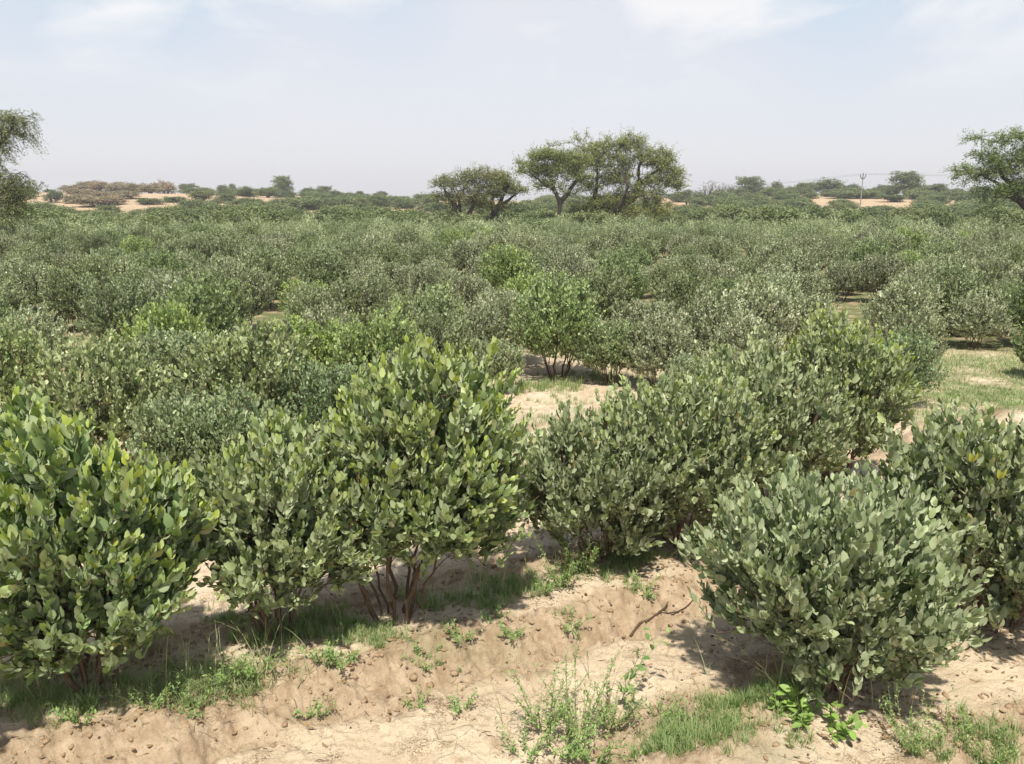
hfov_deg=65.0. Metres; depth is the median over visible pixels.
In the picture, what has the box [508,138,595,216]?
acacia tree
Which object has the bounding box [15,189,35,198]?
scrub bush
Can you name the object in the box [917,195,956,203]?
scrub tree
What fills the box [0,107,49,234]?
acacia tree
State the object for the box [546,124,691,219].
acacia tree
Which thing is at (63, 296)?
jojoba shrub
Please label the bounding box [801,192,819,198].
scrub tree
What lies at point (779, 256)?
jojoba shrub
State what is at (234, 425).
jojoba shrub
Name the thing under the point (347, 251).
jojoba shrub
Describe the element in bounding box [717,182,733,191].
bare tree
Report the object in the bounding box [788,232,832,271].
jojoba shrub
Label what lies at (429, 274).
jojoba shrub
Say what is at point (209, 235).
jojoba shrub
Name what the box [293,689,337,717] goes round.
weed
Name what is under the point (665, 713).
weed
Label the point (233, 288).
jojoba shrub
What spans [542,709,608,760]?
weed
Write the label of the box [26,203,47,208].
scrub bush
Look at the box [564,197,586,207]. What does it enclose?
scrub bush
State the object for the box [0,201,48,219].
scrub bush
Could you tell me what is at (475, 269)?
jojoba shrub
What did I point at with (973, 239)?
jojoba shrub
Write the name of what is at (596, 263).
jojoba shrub
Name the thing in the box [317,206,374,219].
scrub bush
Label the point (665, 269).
jojoba shrub
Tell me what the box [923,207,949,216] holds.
scrub bush
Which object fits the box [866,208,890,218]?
scrub bush
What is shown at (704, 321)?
jojoba shrub
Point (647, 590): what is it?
weed
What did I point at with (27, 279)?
jojoba shrub
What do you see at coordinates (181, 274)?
jojoba shrub
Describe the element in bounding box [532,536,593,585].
weed
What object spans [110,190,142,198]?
scrub bush
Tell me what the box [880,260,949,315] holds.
jojoba shrub
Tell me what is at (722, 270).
jojoba shrub
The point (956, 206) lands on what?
scrub bush
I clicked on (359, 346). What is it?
jojoba shrub
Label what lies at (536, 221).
scrub bush
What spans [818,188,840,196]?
scrub bush
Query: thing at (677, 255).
jojoba shrub
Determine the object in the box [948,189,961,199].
scrub tree
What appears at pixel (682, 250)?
jojoba shrub
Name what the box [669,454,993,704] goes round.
jojoba shrub
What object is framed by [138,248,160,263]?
jojoba shrub
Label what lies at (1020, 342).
jojoba shrub
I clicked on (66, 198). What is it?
scrub bush
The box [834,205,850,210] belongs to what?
scrub bush
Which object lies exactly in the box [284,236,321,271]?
jojoba shrub
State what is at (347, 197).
scrub bush
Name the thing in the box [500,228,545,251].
jojoba shrub
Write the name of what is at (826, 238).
jojoba shrub
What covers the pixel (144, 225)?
scrub bush
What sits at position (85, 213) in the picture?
scrub bush
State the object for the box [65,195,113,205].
scrub bush
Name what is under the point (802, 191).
scrub tree
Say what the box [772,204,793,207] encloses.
scrub bush
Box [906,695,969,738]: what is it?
weed
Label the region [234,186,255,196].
scrub bush
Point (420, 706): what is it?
weed
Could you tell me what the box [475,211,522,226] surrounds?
scrub bush
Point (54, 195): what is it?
scrub bush
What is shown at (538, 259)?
jojoba shrub
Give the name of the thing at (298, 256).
jojoba shrub
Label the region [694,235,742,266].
jojoba shrub
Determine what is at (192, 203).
scrub bush
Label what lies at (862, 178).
utility pole
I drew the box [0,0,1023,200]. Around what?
sky
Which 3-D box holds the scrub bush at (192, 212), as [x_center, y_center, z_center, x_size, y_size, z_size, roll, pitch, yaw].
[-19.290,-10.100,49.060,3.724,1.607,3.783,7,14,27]
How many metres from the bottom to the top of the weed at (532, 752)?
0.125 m
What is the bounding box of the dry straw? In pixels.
[0,529,1010,760]
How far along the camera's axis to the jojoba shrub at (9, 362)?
5.92 m
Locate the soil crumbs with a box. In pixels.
[24,541,1022,763]
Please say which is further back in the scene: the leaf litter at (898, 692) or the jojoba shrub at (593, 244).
the jojoba shrub at (593, 244)
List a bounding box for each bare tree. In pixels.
[694,181,720,195]
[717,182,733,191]
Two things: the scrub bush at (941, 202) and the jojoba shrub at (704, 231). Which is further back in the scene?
the scrub bush at (941, 202)
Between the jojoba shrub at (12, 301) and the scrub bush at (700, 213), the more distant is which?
the scrub bush at (700, 213)
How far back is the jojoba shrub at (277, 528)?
2.83 m
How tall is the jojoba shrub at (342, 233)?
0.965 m
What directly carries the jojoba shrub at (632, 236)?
on the ground at (436, 730)
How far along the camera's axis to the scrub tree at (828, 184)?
144.61 m
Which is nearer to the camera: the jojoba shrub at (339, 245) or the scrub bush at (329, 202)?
the jojoba shrub at (339, 245)
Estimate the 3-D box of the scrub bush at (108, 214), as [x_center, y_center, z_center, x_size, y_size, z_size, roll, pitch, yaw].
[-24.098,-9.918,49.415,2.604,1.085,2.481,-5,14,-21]
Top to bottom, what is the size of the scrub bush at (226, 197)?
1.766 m
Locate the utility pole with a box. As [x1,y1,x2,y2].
[859,173,865,207]
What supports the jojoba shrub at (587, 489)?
on the ground at (436, 730)
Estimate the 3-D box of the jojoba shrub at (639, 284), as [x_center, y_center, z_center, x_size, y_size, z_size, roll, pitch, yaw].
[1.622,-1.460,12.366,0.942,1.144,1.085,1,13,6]
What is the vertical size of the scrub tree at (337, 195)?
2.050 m
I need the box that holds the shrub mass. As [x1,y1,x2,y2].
[0,209,1023,245]
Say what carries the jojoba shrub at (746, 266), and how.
on the ground at (436, 730)
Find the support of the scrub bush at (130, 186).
on the ground at (436, 730)
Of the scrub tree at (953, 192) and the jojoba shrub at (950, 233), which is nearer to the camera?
the jojoba shrub at (950, 233)
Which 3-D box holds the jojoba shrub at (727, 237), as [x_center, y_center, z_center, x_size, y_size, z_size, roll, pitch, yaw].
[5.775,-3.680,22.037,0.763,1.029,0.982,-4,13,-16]
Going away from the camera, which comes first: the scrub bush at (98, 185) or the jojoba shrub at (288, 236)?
the jojoba shrub at (288, 236)
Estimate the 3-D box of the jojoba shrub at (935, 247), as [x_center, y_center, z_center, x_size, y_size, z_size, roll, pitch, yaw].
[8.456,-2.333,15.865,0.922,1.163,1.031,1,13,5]
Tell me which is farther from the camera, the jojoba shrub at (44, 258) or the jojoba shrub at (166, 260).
the jojoba shrub at (44, 258)
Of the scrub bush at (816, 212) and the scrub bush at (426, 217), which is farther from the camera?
the scrub bush at (816, 212)
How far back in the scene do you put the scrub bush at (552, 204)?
94.13 m
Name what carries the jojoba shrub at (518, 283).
on the ground at (436, 730)
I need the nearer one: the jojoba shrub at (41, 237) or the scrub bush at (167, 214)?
the jojoba shrub at (41, 237)
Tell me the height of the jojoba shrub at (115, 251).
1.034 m
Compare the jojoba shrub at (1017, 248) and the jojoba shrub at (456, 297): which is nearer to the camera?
the jojoba shrub at (456, 297)
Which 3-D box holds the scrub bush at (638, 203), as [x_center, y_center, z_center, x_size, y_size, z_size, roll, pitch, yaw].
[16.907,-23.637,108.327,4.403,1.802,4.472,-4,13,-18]
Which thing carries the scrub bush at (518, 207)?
on the ground at (436, 730)
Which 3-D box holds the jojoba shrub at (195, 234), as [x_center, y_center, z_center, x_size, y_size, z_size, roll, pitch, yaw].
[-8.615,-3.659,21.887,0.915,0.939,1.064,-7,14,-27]
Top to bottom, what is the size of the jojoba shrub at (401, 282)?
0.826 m
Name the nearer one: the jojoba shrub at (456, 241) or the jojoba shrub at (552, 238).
the jojoba shrub at (456, 241)
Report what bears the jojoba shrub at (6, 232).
on the ground at (436, 730)
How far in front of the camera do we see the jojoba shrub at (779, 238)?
20.88 m
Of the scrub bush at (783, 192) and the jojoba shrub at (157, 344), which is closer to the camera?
the jojoba shrub at (157, 344)
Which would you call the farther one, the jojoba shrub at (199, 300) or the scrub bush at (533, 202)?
the scrub bush at (533, 202)
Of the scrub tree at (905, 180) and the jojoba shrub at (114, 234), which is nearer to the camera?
the jojoba shrub at (114, 234)
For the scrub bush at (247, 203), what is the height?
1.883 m
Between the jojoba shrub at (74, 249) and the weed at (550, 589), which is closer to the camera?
the weed at (550, 589)
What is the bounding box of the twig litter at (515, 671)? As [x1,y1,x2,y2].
[42,538,1021,763]
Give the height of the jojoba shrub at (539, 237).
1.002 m
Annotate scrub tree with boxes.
[178,183,199,193]
[184,189,215,200]
[216,184,229,193]
[269,175,295,192]
[275,191,297,197]
[298,187,313,196]
[309,193,329,198]
[312,187,327,193]
[316,186,332,192]
[327,189,343,194]
[331,193,348,197]
[350,197,371,204]
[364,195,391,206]
[386,196,401,206]
[393,201,416,208]
[412,193,424,202]
[414,202,431,210]
[422,196,436,204]
[669,192,683,201]
[676,189,695,203]
[683,197,709,205]
[689,197,709,205]
[732,175,768,192]
[739,192,766,196]
[748,194,776,203]
[749,200,772,205]
[770,179,783,187]
[795,181,817,195]
[796,188,816,195]
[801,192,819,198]
[812,177,845,196]
[830,201,861,211]
[846,191,871,198]
[871,184,900,194]
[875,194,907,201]
[888,170,925,195]
[912,198,938,201]
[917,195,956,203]
[918,194,937,197]
[927,183,948,192]
[939,190,960,199]
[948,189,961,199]
[953,192,967,203]
[967,185,990,191]
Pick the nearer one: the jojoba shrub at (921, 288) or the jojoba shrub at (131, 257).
the jojoba shrub at (921, 288)
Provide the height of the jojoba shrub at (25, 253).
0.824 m
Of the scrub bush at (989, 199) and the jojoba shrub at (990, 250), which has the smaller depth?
the jojoba shrub at (990, 250)
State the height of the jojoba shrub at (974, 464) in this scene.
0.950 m
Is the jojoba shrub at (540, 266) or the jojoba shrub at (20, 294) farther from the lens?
the jojoba shrub at (540, 266)
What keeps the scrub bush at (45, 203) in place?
on the ground at (436, 730)
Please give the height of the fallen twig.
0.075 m
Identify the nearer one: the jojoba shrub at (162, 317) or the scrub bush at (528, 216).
the jojoba shrub at (162, 317)
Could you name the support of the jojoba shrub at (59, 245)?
on the ground at (436, 730)
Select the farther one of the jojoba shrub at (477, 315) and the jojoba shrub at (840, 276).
the jojoba shrub at (840, 276)
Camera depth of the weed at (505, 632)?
3.08 m
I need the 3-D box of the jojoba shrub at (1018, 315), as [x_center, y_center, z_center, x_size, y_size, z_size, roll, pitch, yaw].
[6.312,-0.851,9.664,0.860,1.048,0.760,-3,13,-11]
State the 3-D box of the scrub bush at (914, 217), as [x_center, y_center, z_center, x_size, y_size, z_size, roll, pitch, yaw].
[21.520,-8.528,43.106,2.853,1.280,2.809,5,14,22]
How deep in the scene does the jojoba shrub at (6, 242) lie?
19.75 m
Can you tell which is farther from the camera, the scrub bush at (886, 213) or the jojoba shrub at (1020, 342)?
the scrub bush at (886, 213)
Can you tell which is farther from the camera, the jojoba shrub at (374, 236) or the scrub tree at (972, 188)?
the scrub tree at (972, 188)
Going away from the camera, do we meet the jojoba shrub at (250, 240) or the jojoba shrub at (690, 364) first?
the jojoba shrub at (690, 364)
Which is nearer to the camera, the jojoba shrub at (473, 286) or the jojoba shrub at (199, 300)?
the jojoba shrub at (199, 300)
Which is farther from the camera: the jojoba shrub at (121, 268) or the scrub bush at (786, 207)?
the scrub bush at (786, 207)
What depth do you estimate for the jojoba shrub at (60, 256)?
16.75 m
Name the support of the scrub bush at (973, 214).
on the ground at (436, 730)
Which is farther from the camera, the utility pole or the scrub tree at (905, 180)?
the scrub tree at (905, 180)
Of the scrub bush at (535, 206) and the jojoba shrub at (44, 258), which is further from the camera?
the scrub bush at (535, 206)
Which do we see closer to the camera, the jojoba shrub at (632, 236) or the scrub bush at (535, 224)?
the jojoba shrub at (632, 236)
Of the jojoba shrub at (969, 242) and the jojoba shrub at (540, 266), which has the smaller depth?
the jojoba shrub at (540, 266)
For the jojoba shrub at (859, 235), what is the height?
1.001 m
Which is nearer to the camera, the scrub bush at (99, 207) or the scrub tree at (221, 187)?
the scrub bush at (99, 207)
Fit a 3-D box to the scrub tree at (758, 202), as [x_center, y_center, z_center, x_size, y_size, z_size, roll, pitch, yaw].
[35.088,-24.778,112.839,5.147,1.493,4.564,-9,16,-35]
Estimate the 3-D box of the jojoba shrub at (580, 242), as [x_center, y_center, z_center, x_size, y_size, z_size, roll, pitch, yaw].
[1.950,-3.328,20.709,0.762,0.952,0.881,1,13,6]
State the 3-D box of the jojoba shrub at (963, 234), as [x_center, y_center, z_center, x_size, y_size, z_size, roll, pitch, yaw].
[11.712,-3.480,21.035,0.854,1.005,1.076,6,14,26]
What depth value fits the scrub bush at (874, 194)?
127.50 m
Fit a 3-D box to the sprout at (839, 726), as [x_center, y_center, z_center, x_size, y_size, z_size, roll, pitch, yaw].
[1.020,1.058,2.477,0.130,0.120,0.177,3,13,14]
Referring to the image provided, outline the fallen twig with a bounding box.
[629,600,692,636]
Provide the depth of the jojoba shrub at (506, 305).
8.59 m
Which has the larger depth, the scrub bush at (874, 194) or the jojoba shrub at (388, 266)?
the scrub bush at (874, 194)
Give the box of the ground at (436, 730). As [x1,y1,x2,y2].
[0,192,1023,763]
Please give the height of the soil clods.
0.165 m
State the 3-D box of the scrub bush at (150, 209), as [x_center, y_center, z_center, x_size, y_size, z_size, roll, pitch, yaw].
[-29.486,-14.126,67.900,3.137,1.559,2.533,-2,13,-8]
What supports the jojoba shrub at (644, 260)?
on the ground at (436, 730)
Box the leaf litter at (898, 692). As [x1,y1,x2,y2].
[2,496,1023,763]
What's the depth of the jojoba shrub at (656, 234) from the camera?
23.24 m
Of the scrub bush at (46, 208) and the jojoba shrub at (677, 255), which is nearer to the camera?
the jojoba shrub at (677, 255)
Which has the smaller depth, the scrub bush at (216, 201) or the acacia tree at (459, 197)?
the acacia tree at (459, 197)
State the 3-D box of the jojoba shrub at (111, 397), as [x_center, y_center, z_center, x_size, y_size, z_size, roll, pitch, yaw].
[-2.517,0.180,4.910,0.911,1.052,0.836,9,15,34]
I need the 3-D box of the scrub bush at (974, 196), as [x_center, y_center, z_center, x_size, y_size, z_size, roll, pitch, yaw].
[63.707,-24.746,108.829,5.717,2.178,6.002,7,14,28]
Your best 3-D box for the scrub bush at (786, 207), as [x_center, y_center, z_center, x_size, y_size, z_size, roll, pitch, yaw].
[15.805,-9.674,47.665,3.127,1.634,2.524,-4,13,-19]
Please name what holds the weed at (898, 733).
on the ground at (436, 730)
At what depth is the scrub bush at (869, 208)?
71.48 m
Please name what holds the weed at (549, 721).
on the ground at (436, 730)
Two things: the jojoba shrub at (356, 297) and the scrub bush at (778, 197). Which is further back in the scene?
the scrub bush at (778, 197)
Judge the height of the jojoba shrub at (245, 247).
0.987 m
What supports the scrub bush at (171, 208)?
on the ground at (436, 730)
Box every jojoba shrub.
[0,229,16,236]
[0,232,21,256]
[0,252,21,263]
[0,253,41,295]
[0,257,62,316]
[0,275,33,324]
[0,284,22,300]
[0,295,11,319]
[0,300,74,365]
[0,315,62,412]
[0,380,229,696]
[0,405,52,459]
[7,240,39,254]
[8,251,34,259]
[11,259,60,310]
[12,224,40,245]
[13,327,184,475]
[24,246,58,267]
[26,229,69,250]
[36,236,75,258]
[37,266,101,331]
[50,251,83,268]
[54,241,81,255]
[56,234,82,251]
[58,247,120,292]
[67,231,85,254]
[69,272,156,340]
[80,230,112,254]
[86,242,125,260]
[92,229,123,243]
[98,262,153,302]
[104,236,128,249]
[108,253,147,296]
[111,249,147,267]
[112,297,212,358]
[116,234,158,255]
[120,319,232,400]
[122,375,230,479]
[127,224,153,239]
[129,270,198,319]
[130,247,198,274]
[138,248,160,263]
[139,264,200,293]
[143,270,256,340]
[146,231,176,246]
[152,313,315,435]
[153,239,185,256]
[156,225,182,238]
[175,248,210,273]
[176,234,222,266]
[177,250,199,276]
[178,404,394,642]
[179,231,207,241]
[181,220,213,235]
[182,378,313,494]
[191,263,217,281]
[195,266,254,328]
[202,229,228,244]
[205,249,237,269]
[205,256,277,331]
[208,225,228,233]
[210,233,242,260]
[213,227,249,252]
[213,260,232,271]
[230,239,272,262]
[232,244,294,309]
[234,218,264,240]
[235,247,294,280]
[244,233,262,242]
[246,235,256,244]
[258,233,294,261]
[261,231,297,244]
[269,313,347,387]
[270,357,373,440]
[276,230,301,242]
[276,278,335,313]
[282,277,336,323]
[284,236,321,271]
[290,237,341,279]
[294,241,354,291]
[297,332,542,623]
[300,227,319,242]
[302,301,359,356]
[315,273,392,327]
[320,233,346,244]
[321,297,420,385]
[333,237,358,257]
[336,229,355,237]
[339,232,362,244]
[339,238,380,268]
[345,252,388,280]
[348,259,391,285]
[349,235,371,245]
[352,226,372,236]
[360,269,401,302]
[361,230,395,260]
[365,346,438,377]
[370,239,408,265]
[381,257,407,291]
[384,276,466,348]
[387,227,428,249]
[388,262,420,301]
[398,300,484,366]
[399,240,419,265]
[406,240,454,269]
[407,257,450,300]
[413,282,465,307]
[416,255,447,269]
[423,239,446,258]
[429,228,449,241]
[437,263,461,287]
[439,228,483,253]
[443,299,508,347]
[444,237,481,274]
[445,234,487,272]
[446,221,480,241]
[446,273,490,308]
[462,253,493,286]
[464,331,526,391]
[470,230,498,256]
[473,227,498,237]
[473,284,519,310]
[475,243,538,290]
[477,287,538,361]
[491,225,511,248]
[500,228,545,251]
[500,271,553,302]
[504,265,605,379]
[515,399,696,560]
[518,247,544,264]
[525,257,554,280]
[528,232,548,246]
[529,243,549,258]
[536,247,595,280]
[537,245,568,266]
[540,232,559,244]
[544,272,592,309]
[547,239,571,246]
[553,232,573,246]
[555,242,587,259]
[563,254,604,274]
[563,354,799,547]
[566,313,649,384]
[573,263,634,324]
[576,231,615,259]
[577,234,589,248]
[589,249,649,317]
[593,244,620,263]
[606,228,630,248]
[610,296,684,335]
[611,231,662,266]
[613,243,654,268]
[616,306,704,387]
[623,227,655,253]
[626,265,653,289]
[636,229,662,248]
[647,255,684,299]
[647,257,680,269]
[649,265,716,322]
[656,349,708,393]
[658,231,671,257]
[663,284,750,359]
[664,231,696,258]
[666,225,699,242]
[666,228,697,251]
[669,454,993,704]
[670,241,697,258]
[670,253,683,265]
[675,249,718,278]
[684,325,862,497]
[690,222,718,239]
[691,234,730,258]
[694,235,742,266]
[696,256,741,298]
[700,309,788,361]
[704,272,746,303]
[712,229,739,247]
[724,269,803,340]
[726,255,760,286]
[728,238,741,256]
[740,228,765,246]
[742,229,773,253]
[745,233,769,268]
[749,241,768,271]
[753,256,794,285]
[754,237,795,269]
[754,266,807,298]
[769,234,788,246]
[769,248,803,267]
[778,244,823,280]
[779,286,844,358]
[780,300,921,483]
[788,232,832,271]
[788,233,799,245]
[789,266,834,306]
[795,319,873,384]
[805,233,836,255]
[822,261,860,301]
[826,236,842,258]
[829,246,872,265]
[831,237,857,260]
[835,256,866,295]
[843,237,898,291]
[845,227,878,241]
[852,235,889,253]
[852,250,913,301]
[857,274,949,337]
[858,393,1023,632]
[864,323,950,406]
[865,222,887,238]
[869,226,915,254]
[873,305,949,365]
[875,274,938,317]
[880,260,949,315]
[892,226,931,255]
[898,246,917,261]
[899,249,927,270]
[910,225,933,238]
[910,253,947,271]
[915,264,960,275]
[917,234,960,260]
[919,254,993,335]
[928,239,977,265]
[928,246,979,280]
[930,227,962,243]
[942,287,1018,348]
[952,236,978,252]
[956,230,977,242]
[962,232,981,245]
[962,241,989,263]
[971,233,990,246]
[972,251,1014,287]
[973,244,1004,263]
[976,221,1010,244]
[984,274,1018,335]
[985,239,1011,259]
[991,239,1023,266]
[995,278,1023,334]
[998,229,1023,243]
[1003,234,1023,253]
[1005,261,1023,288]
[1010,323,1023,362]
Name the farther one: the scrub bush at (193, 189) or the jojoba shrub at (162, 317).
the scrub bush at (193, 189)
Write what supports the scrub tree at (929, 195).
on the ground at (436, 730)
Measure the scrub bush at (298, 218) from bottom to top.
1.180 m
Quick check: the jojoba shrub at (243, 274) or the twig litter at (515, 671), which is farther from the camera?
the jojoba shrub at (243, 274)
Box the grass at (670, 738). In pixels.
[0,342,1023,763]
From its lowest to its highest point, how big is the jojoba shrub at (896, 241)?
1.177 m
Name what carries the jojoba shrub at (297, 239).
on the ground at (436, 730)
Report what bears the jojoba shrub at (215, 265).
on the ground at (436, 730)
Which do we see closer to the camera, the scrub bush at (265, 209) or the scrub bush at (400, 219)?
the scrub bush at (400, 219)
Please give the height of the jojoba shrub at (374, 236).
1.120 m
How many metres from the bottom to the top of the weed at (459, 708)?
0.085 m
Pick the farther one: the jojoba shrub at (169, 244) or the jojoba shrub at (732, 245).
the jojoba shrub at (732, 245)
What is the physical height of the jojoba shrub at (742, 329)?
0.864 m
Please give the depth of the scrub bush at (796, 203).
97.37 m
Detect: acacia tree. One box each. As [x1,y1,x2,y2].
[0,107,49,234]
[427,161,504,217]
[484,165,533,220]
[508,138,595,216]
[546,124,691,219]
[939,124,1023,227]
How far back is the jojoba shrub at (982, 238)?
21.62 m
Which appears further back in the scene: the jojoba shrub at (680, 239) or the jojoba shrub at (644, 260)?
the jojoba shrub at (680, 239)
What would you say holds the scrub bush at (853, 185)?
on the ground at (436, 730)
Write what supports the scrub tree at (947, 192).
on the ground at (436, 730)
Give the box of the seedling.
[605,607,669,703]
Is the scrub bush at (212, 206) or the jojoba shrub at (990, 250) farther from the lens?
the scrub bush at (212, 206)
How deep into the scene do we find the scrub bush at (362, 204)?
100.15 m
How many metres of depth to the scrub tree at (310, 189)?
145.31 m
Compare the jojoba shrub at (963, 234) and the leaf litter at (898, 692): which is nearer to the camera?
the leaf litter at (898, 692)
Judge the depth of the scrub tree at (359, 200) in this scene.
105.59 m
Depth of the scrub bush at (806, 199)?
101.79 m
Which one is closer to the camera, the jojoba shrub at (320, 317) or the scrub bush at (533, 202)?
the jojoba shrub at (320, 317)
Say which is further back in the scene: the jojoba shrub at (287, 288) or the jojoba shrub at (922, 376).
the jojoba shrub at (287, 288)
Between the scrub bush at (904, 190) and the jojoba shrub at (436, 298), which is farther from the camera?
the scrub bush at (904, 190)
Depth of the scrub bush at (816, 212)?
48.48 m
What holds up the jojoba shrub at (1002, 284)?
on the ground at (436, 730)
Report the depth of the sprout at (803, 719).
2.53 m
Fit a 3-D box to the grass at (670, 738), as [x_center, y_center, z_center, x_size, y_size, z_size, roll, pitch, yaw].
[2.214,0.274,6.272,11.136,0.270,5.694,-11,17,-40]
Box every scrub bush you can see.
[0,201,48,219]
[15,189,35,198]
[17,207,83,220]
[21,211,99,235]
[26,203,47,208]
[29,200,65,207]
[29,215,71,223]
[34,206,58,215]
[41,190,63,202]
[56,205,82,217]
[58,184,95,189]
[59,188,106,194]
[60,194,87,202]
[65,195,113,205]
[69,180,106,188]
[76,191,116,198]
[77,209,97,218]
[79,209,108,217]
[79,212,113,222]
[84,210,133,219]
[86,180,111,191]
[92,203,122,212]
[94,215,134,222]
[97,212,128,218]
[99,194,129,204]
[103,181,126,192]
[105,213,173,231]
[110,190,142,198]
[118,182,150,192]
[118,220,165,238]
[125,209,146,216]
[133,198,167,203]
[134,184,169,192]
[134,207,198,225]
[141,204,183,222]
[145,206,168,211]
[149,179,177,193]
[159,196,188,202]
[172,204,227,224]
[173,187,213,193]
[173,195,217,208]
[195,207,230,228]
[200,203,241,212]
[205,206,278,225]
[206,198,222,204]
[213,193,237,202]
[216,188,236,194]
[218,210,281,231]
[219,203,281,222]
[222,195,264,205]
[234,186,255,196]
[236,201,270,206]
[240,202,275,210]
[245,199,279,207]
[253,187,279,197]
[264,201,295,211]
[266,200,304,208]
[266,210,289,222]
[270,195,304,208]
[271,215,313,227]
[276,191,293,197]
[276,211,324,224]
[277,206,312,216]
[281,198,325,208]
[295,190,319,196]
[298,194,326,207]
[309,204,348,217]
[310,213,363,226]
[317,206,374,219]
[319,197,348,207]
[320,220,376,234]
[334,193,353,198]
[335,197,372,205]
[340,201,358,209]
[346,193,370,200]
[350,202,371,207]
[350,202,407,221]
[350,205,380,214]
[362,209,420,226]
[381,212,441,224]
[392,197,422,207]
[392,215,435,227]
[409,209,445,220]
[423,200,474,211]
[434,212,462,220]
[436,211,486,228]
[437,208,467,212]
[461,209,480,216]
[473,206,499,219]
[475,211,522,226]
[503,200,540,214]
[514,208,556,217]
[519,221,576,234]
[521,199,543,205]
[522,215,547,221]
[525,203,543,209]
[531,218,560,223]
[535,196,554,203]
[535,207,557,214]
[542,198,566,209]
[551,208,589,218]
[562,210,633,227]
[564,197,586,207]
[568,194,588,199]
[597,216,629,224]
[632,201,652,207]
[637,214,661,226]
[657,213,696,227]
[658,209,686,217]
[671,204,703,210]
[676,207,696,218]
[683,205,717,223]
[691,193,718,205]
[705,199,739,207]
[707,190,737,197]
[707,203,750,223]
[710,200,743,213]
[719,199,757,209]
[730,188,749,196]
[734,205,827,228]
[738,205,768,226]
[748,196,769,202]
[759,186,785,196]
[768,205,807,214]
[770,194,801,199]
[771,197,812,207]
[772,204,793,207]
[773,190,797,196]
[798,196,815,204]
[798,205,840,221]
[805,203,832,212]
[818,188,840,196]
[822,205,877,224]
[823,190,859,198]
[826,198,859,204]
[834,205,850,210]
[840,182,865,189]
[841,187,872,191]
[853,206,885,214]
[854,205,902,210]
[855,190,887,197]
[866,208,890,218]
[871,186,894,194]
[874,204,894,209]
[875,207,916,219]
[884,201,930,219]
[894,211,921,224]
[898,187,928,195]
[903,189,943,198]
[904,189,940,197]
[907,200,949,209]
[911,200,951,207]
[916,207,973,231]
[922,203,947,211]
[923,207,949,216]
[940,203,984,211]
[953,209,972,217]
[957,197,1002,203]
[961,192,991,199]
[961,198,1008,205]
[962,216,983,226]
[963,208,1000,220]
[972,199,1018,209]
[973,204,1023,228]
[1000,203,1019,208]
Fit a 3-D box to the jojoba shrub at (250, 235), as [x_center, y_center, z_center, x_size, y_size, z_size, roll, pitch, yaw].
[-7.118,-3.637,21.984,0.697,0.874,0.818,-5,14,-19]
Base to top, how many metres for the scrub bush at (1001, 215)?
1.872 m
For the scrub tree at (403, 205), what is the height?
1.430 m
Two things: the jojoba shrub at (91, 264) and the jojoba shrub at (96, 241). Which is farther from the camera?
the jojoba shrub at (96, 241)
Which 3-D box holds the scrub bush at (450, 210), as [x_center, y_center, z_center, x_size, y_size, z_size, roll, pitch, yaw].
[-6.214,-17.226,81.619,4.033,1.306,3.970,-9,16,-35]
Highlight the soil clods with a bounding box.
[5,455,1023,763]
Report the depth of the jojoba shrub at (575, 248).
17.93 m
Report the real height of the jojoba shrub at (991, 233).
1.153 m
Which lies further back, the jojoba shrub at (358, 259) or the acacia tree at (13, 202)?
the acacia tree at (13, 202)
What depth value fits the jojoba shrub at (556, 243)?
21.11 m
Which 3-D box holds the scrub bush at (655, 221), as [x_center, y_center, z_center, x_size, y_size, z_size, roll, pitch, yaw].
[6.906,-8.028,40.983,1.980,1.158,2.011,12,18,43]
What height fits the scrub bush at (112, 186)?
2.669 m
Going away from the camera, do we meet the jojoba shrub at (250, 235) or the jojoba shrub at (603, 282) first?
the jojoba shrub at (603, 282)
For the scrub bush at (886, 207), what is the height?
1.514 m
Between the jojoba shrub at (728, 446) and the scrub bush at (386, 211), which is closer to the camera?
the jojoba shrub at (728, 446)
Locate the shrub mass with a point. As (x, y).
(843, 230)
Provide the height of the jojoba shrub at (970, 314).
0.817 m
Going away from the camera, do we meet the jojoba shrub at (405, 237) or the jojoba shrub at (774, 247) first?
the jojoba shrub at (774, 247)
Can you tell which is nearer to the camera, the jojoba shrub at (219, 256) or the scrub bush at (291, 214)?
the jojoba shrub at (219, 256)
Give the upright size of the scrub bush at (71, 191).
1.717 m
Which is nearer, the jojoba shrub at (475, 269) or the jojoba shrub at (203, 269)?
the jojoba shrub at (203, 269)
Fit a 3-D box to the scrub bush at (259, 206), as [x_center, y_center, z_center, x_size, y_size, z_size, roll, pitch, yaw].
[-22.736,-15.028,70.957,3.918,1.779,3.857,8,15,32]
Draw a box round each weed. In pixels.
[48,693,100,724]
[122,666,183,710]
[167,684,213,718]
[202,650,263,683]
[229,644,298,678]
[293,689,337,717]
[296,639,338,667]
[318,636,366,674]
[400,637,441,669]
[401,684,432,709]
[442,615,482,645]
[445,683,477,715]
[474,592,513,622]
[495,707,560,761]
[497,619,530,643]
[504,660,590,730]
[531,571,572,592]
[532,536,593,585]
[533,639,625,738]
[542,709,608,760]
[552,600,591,634]
[555,531,607,572]
[561,725,643,763]
[576,664,649,729]
[623,567,660,598]
[647,685,688,720]
[876,676,951,753]
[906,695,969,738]
[954,702,1023,763]
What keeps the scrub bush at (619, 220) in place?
on the ground at (436, 730)
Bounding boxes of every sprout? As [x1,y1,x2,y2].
[768,685,810,718]
[779,682,823,730]
[821,701,866,743]
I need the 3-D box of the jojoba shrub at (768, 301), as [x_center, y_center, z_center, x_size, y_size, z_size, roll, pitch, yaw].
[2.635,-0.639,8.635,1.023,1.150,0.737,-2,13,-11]

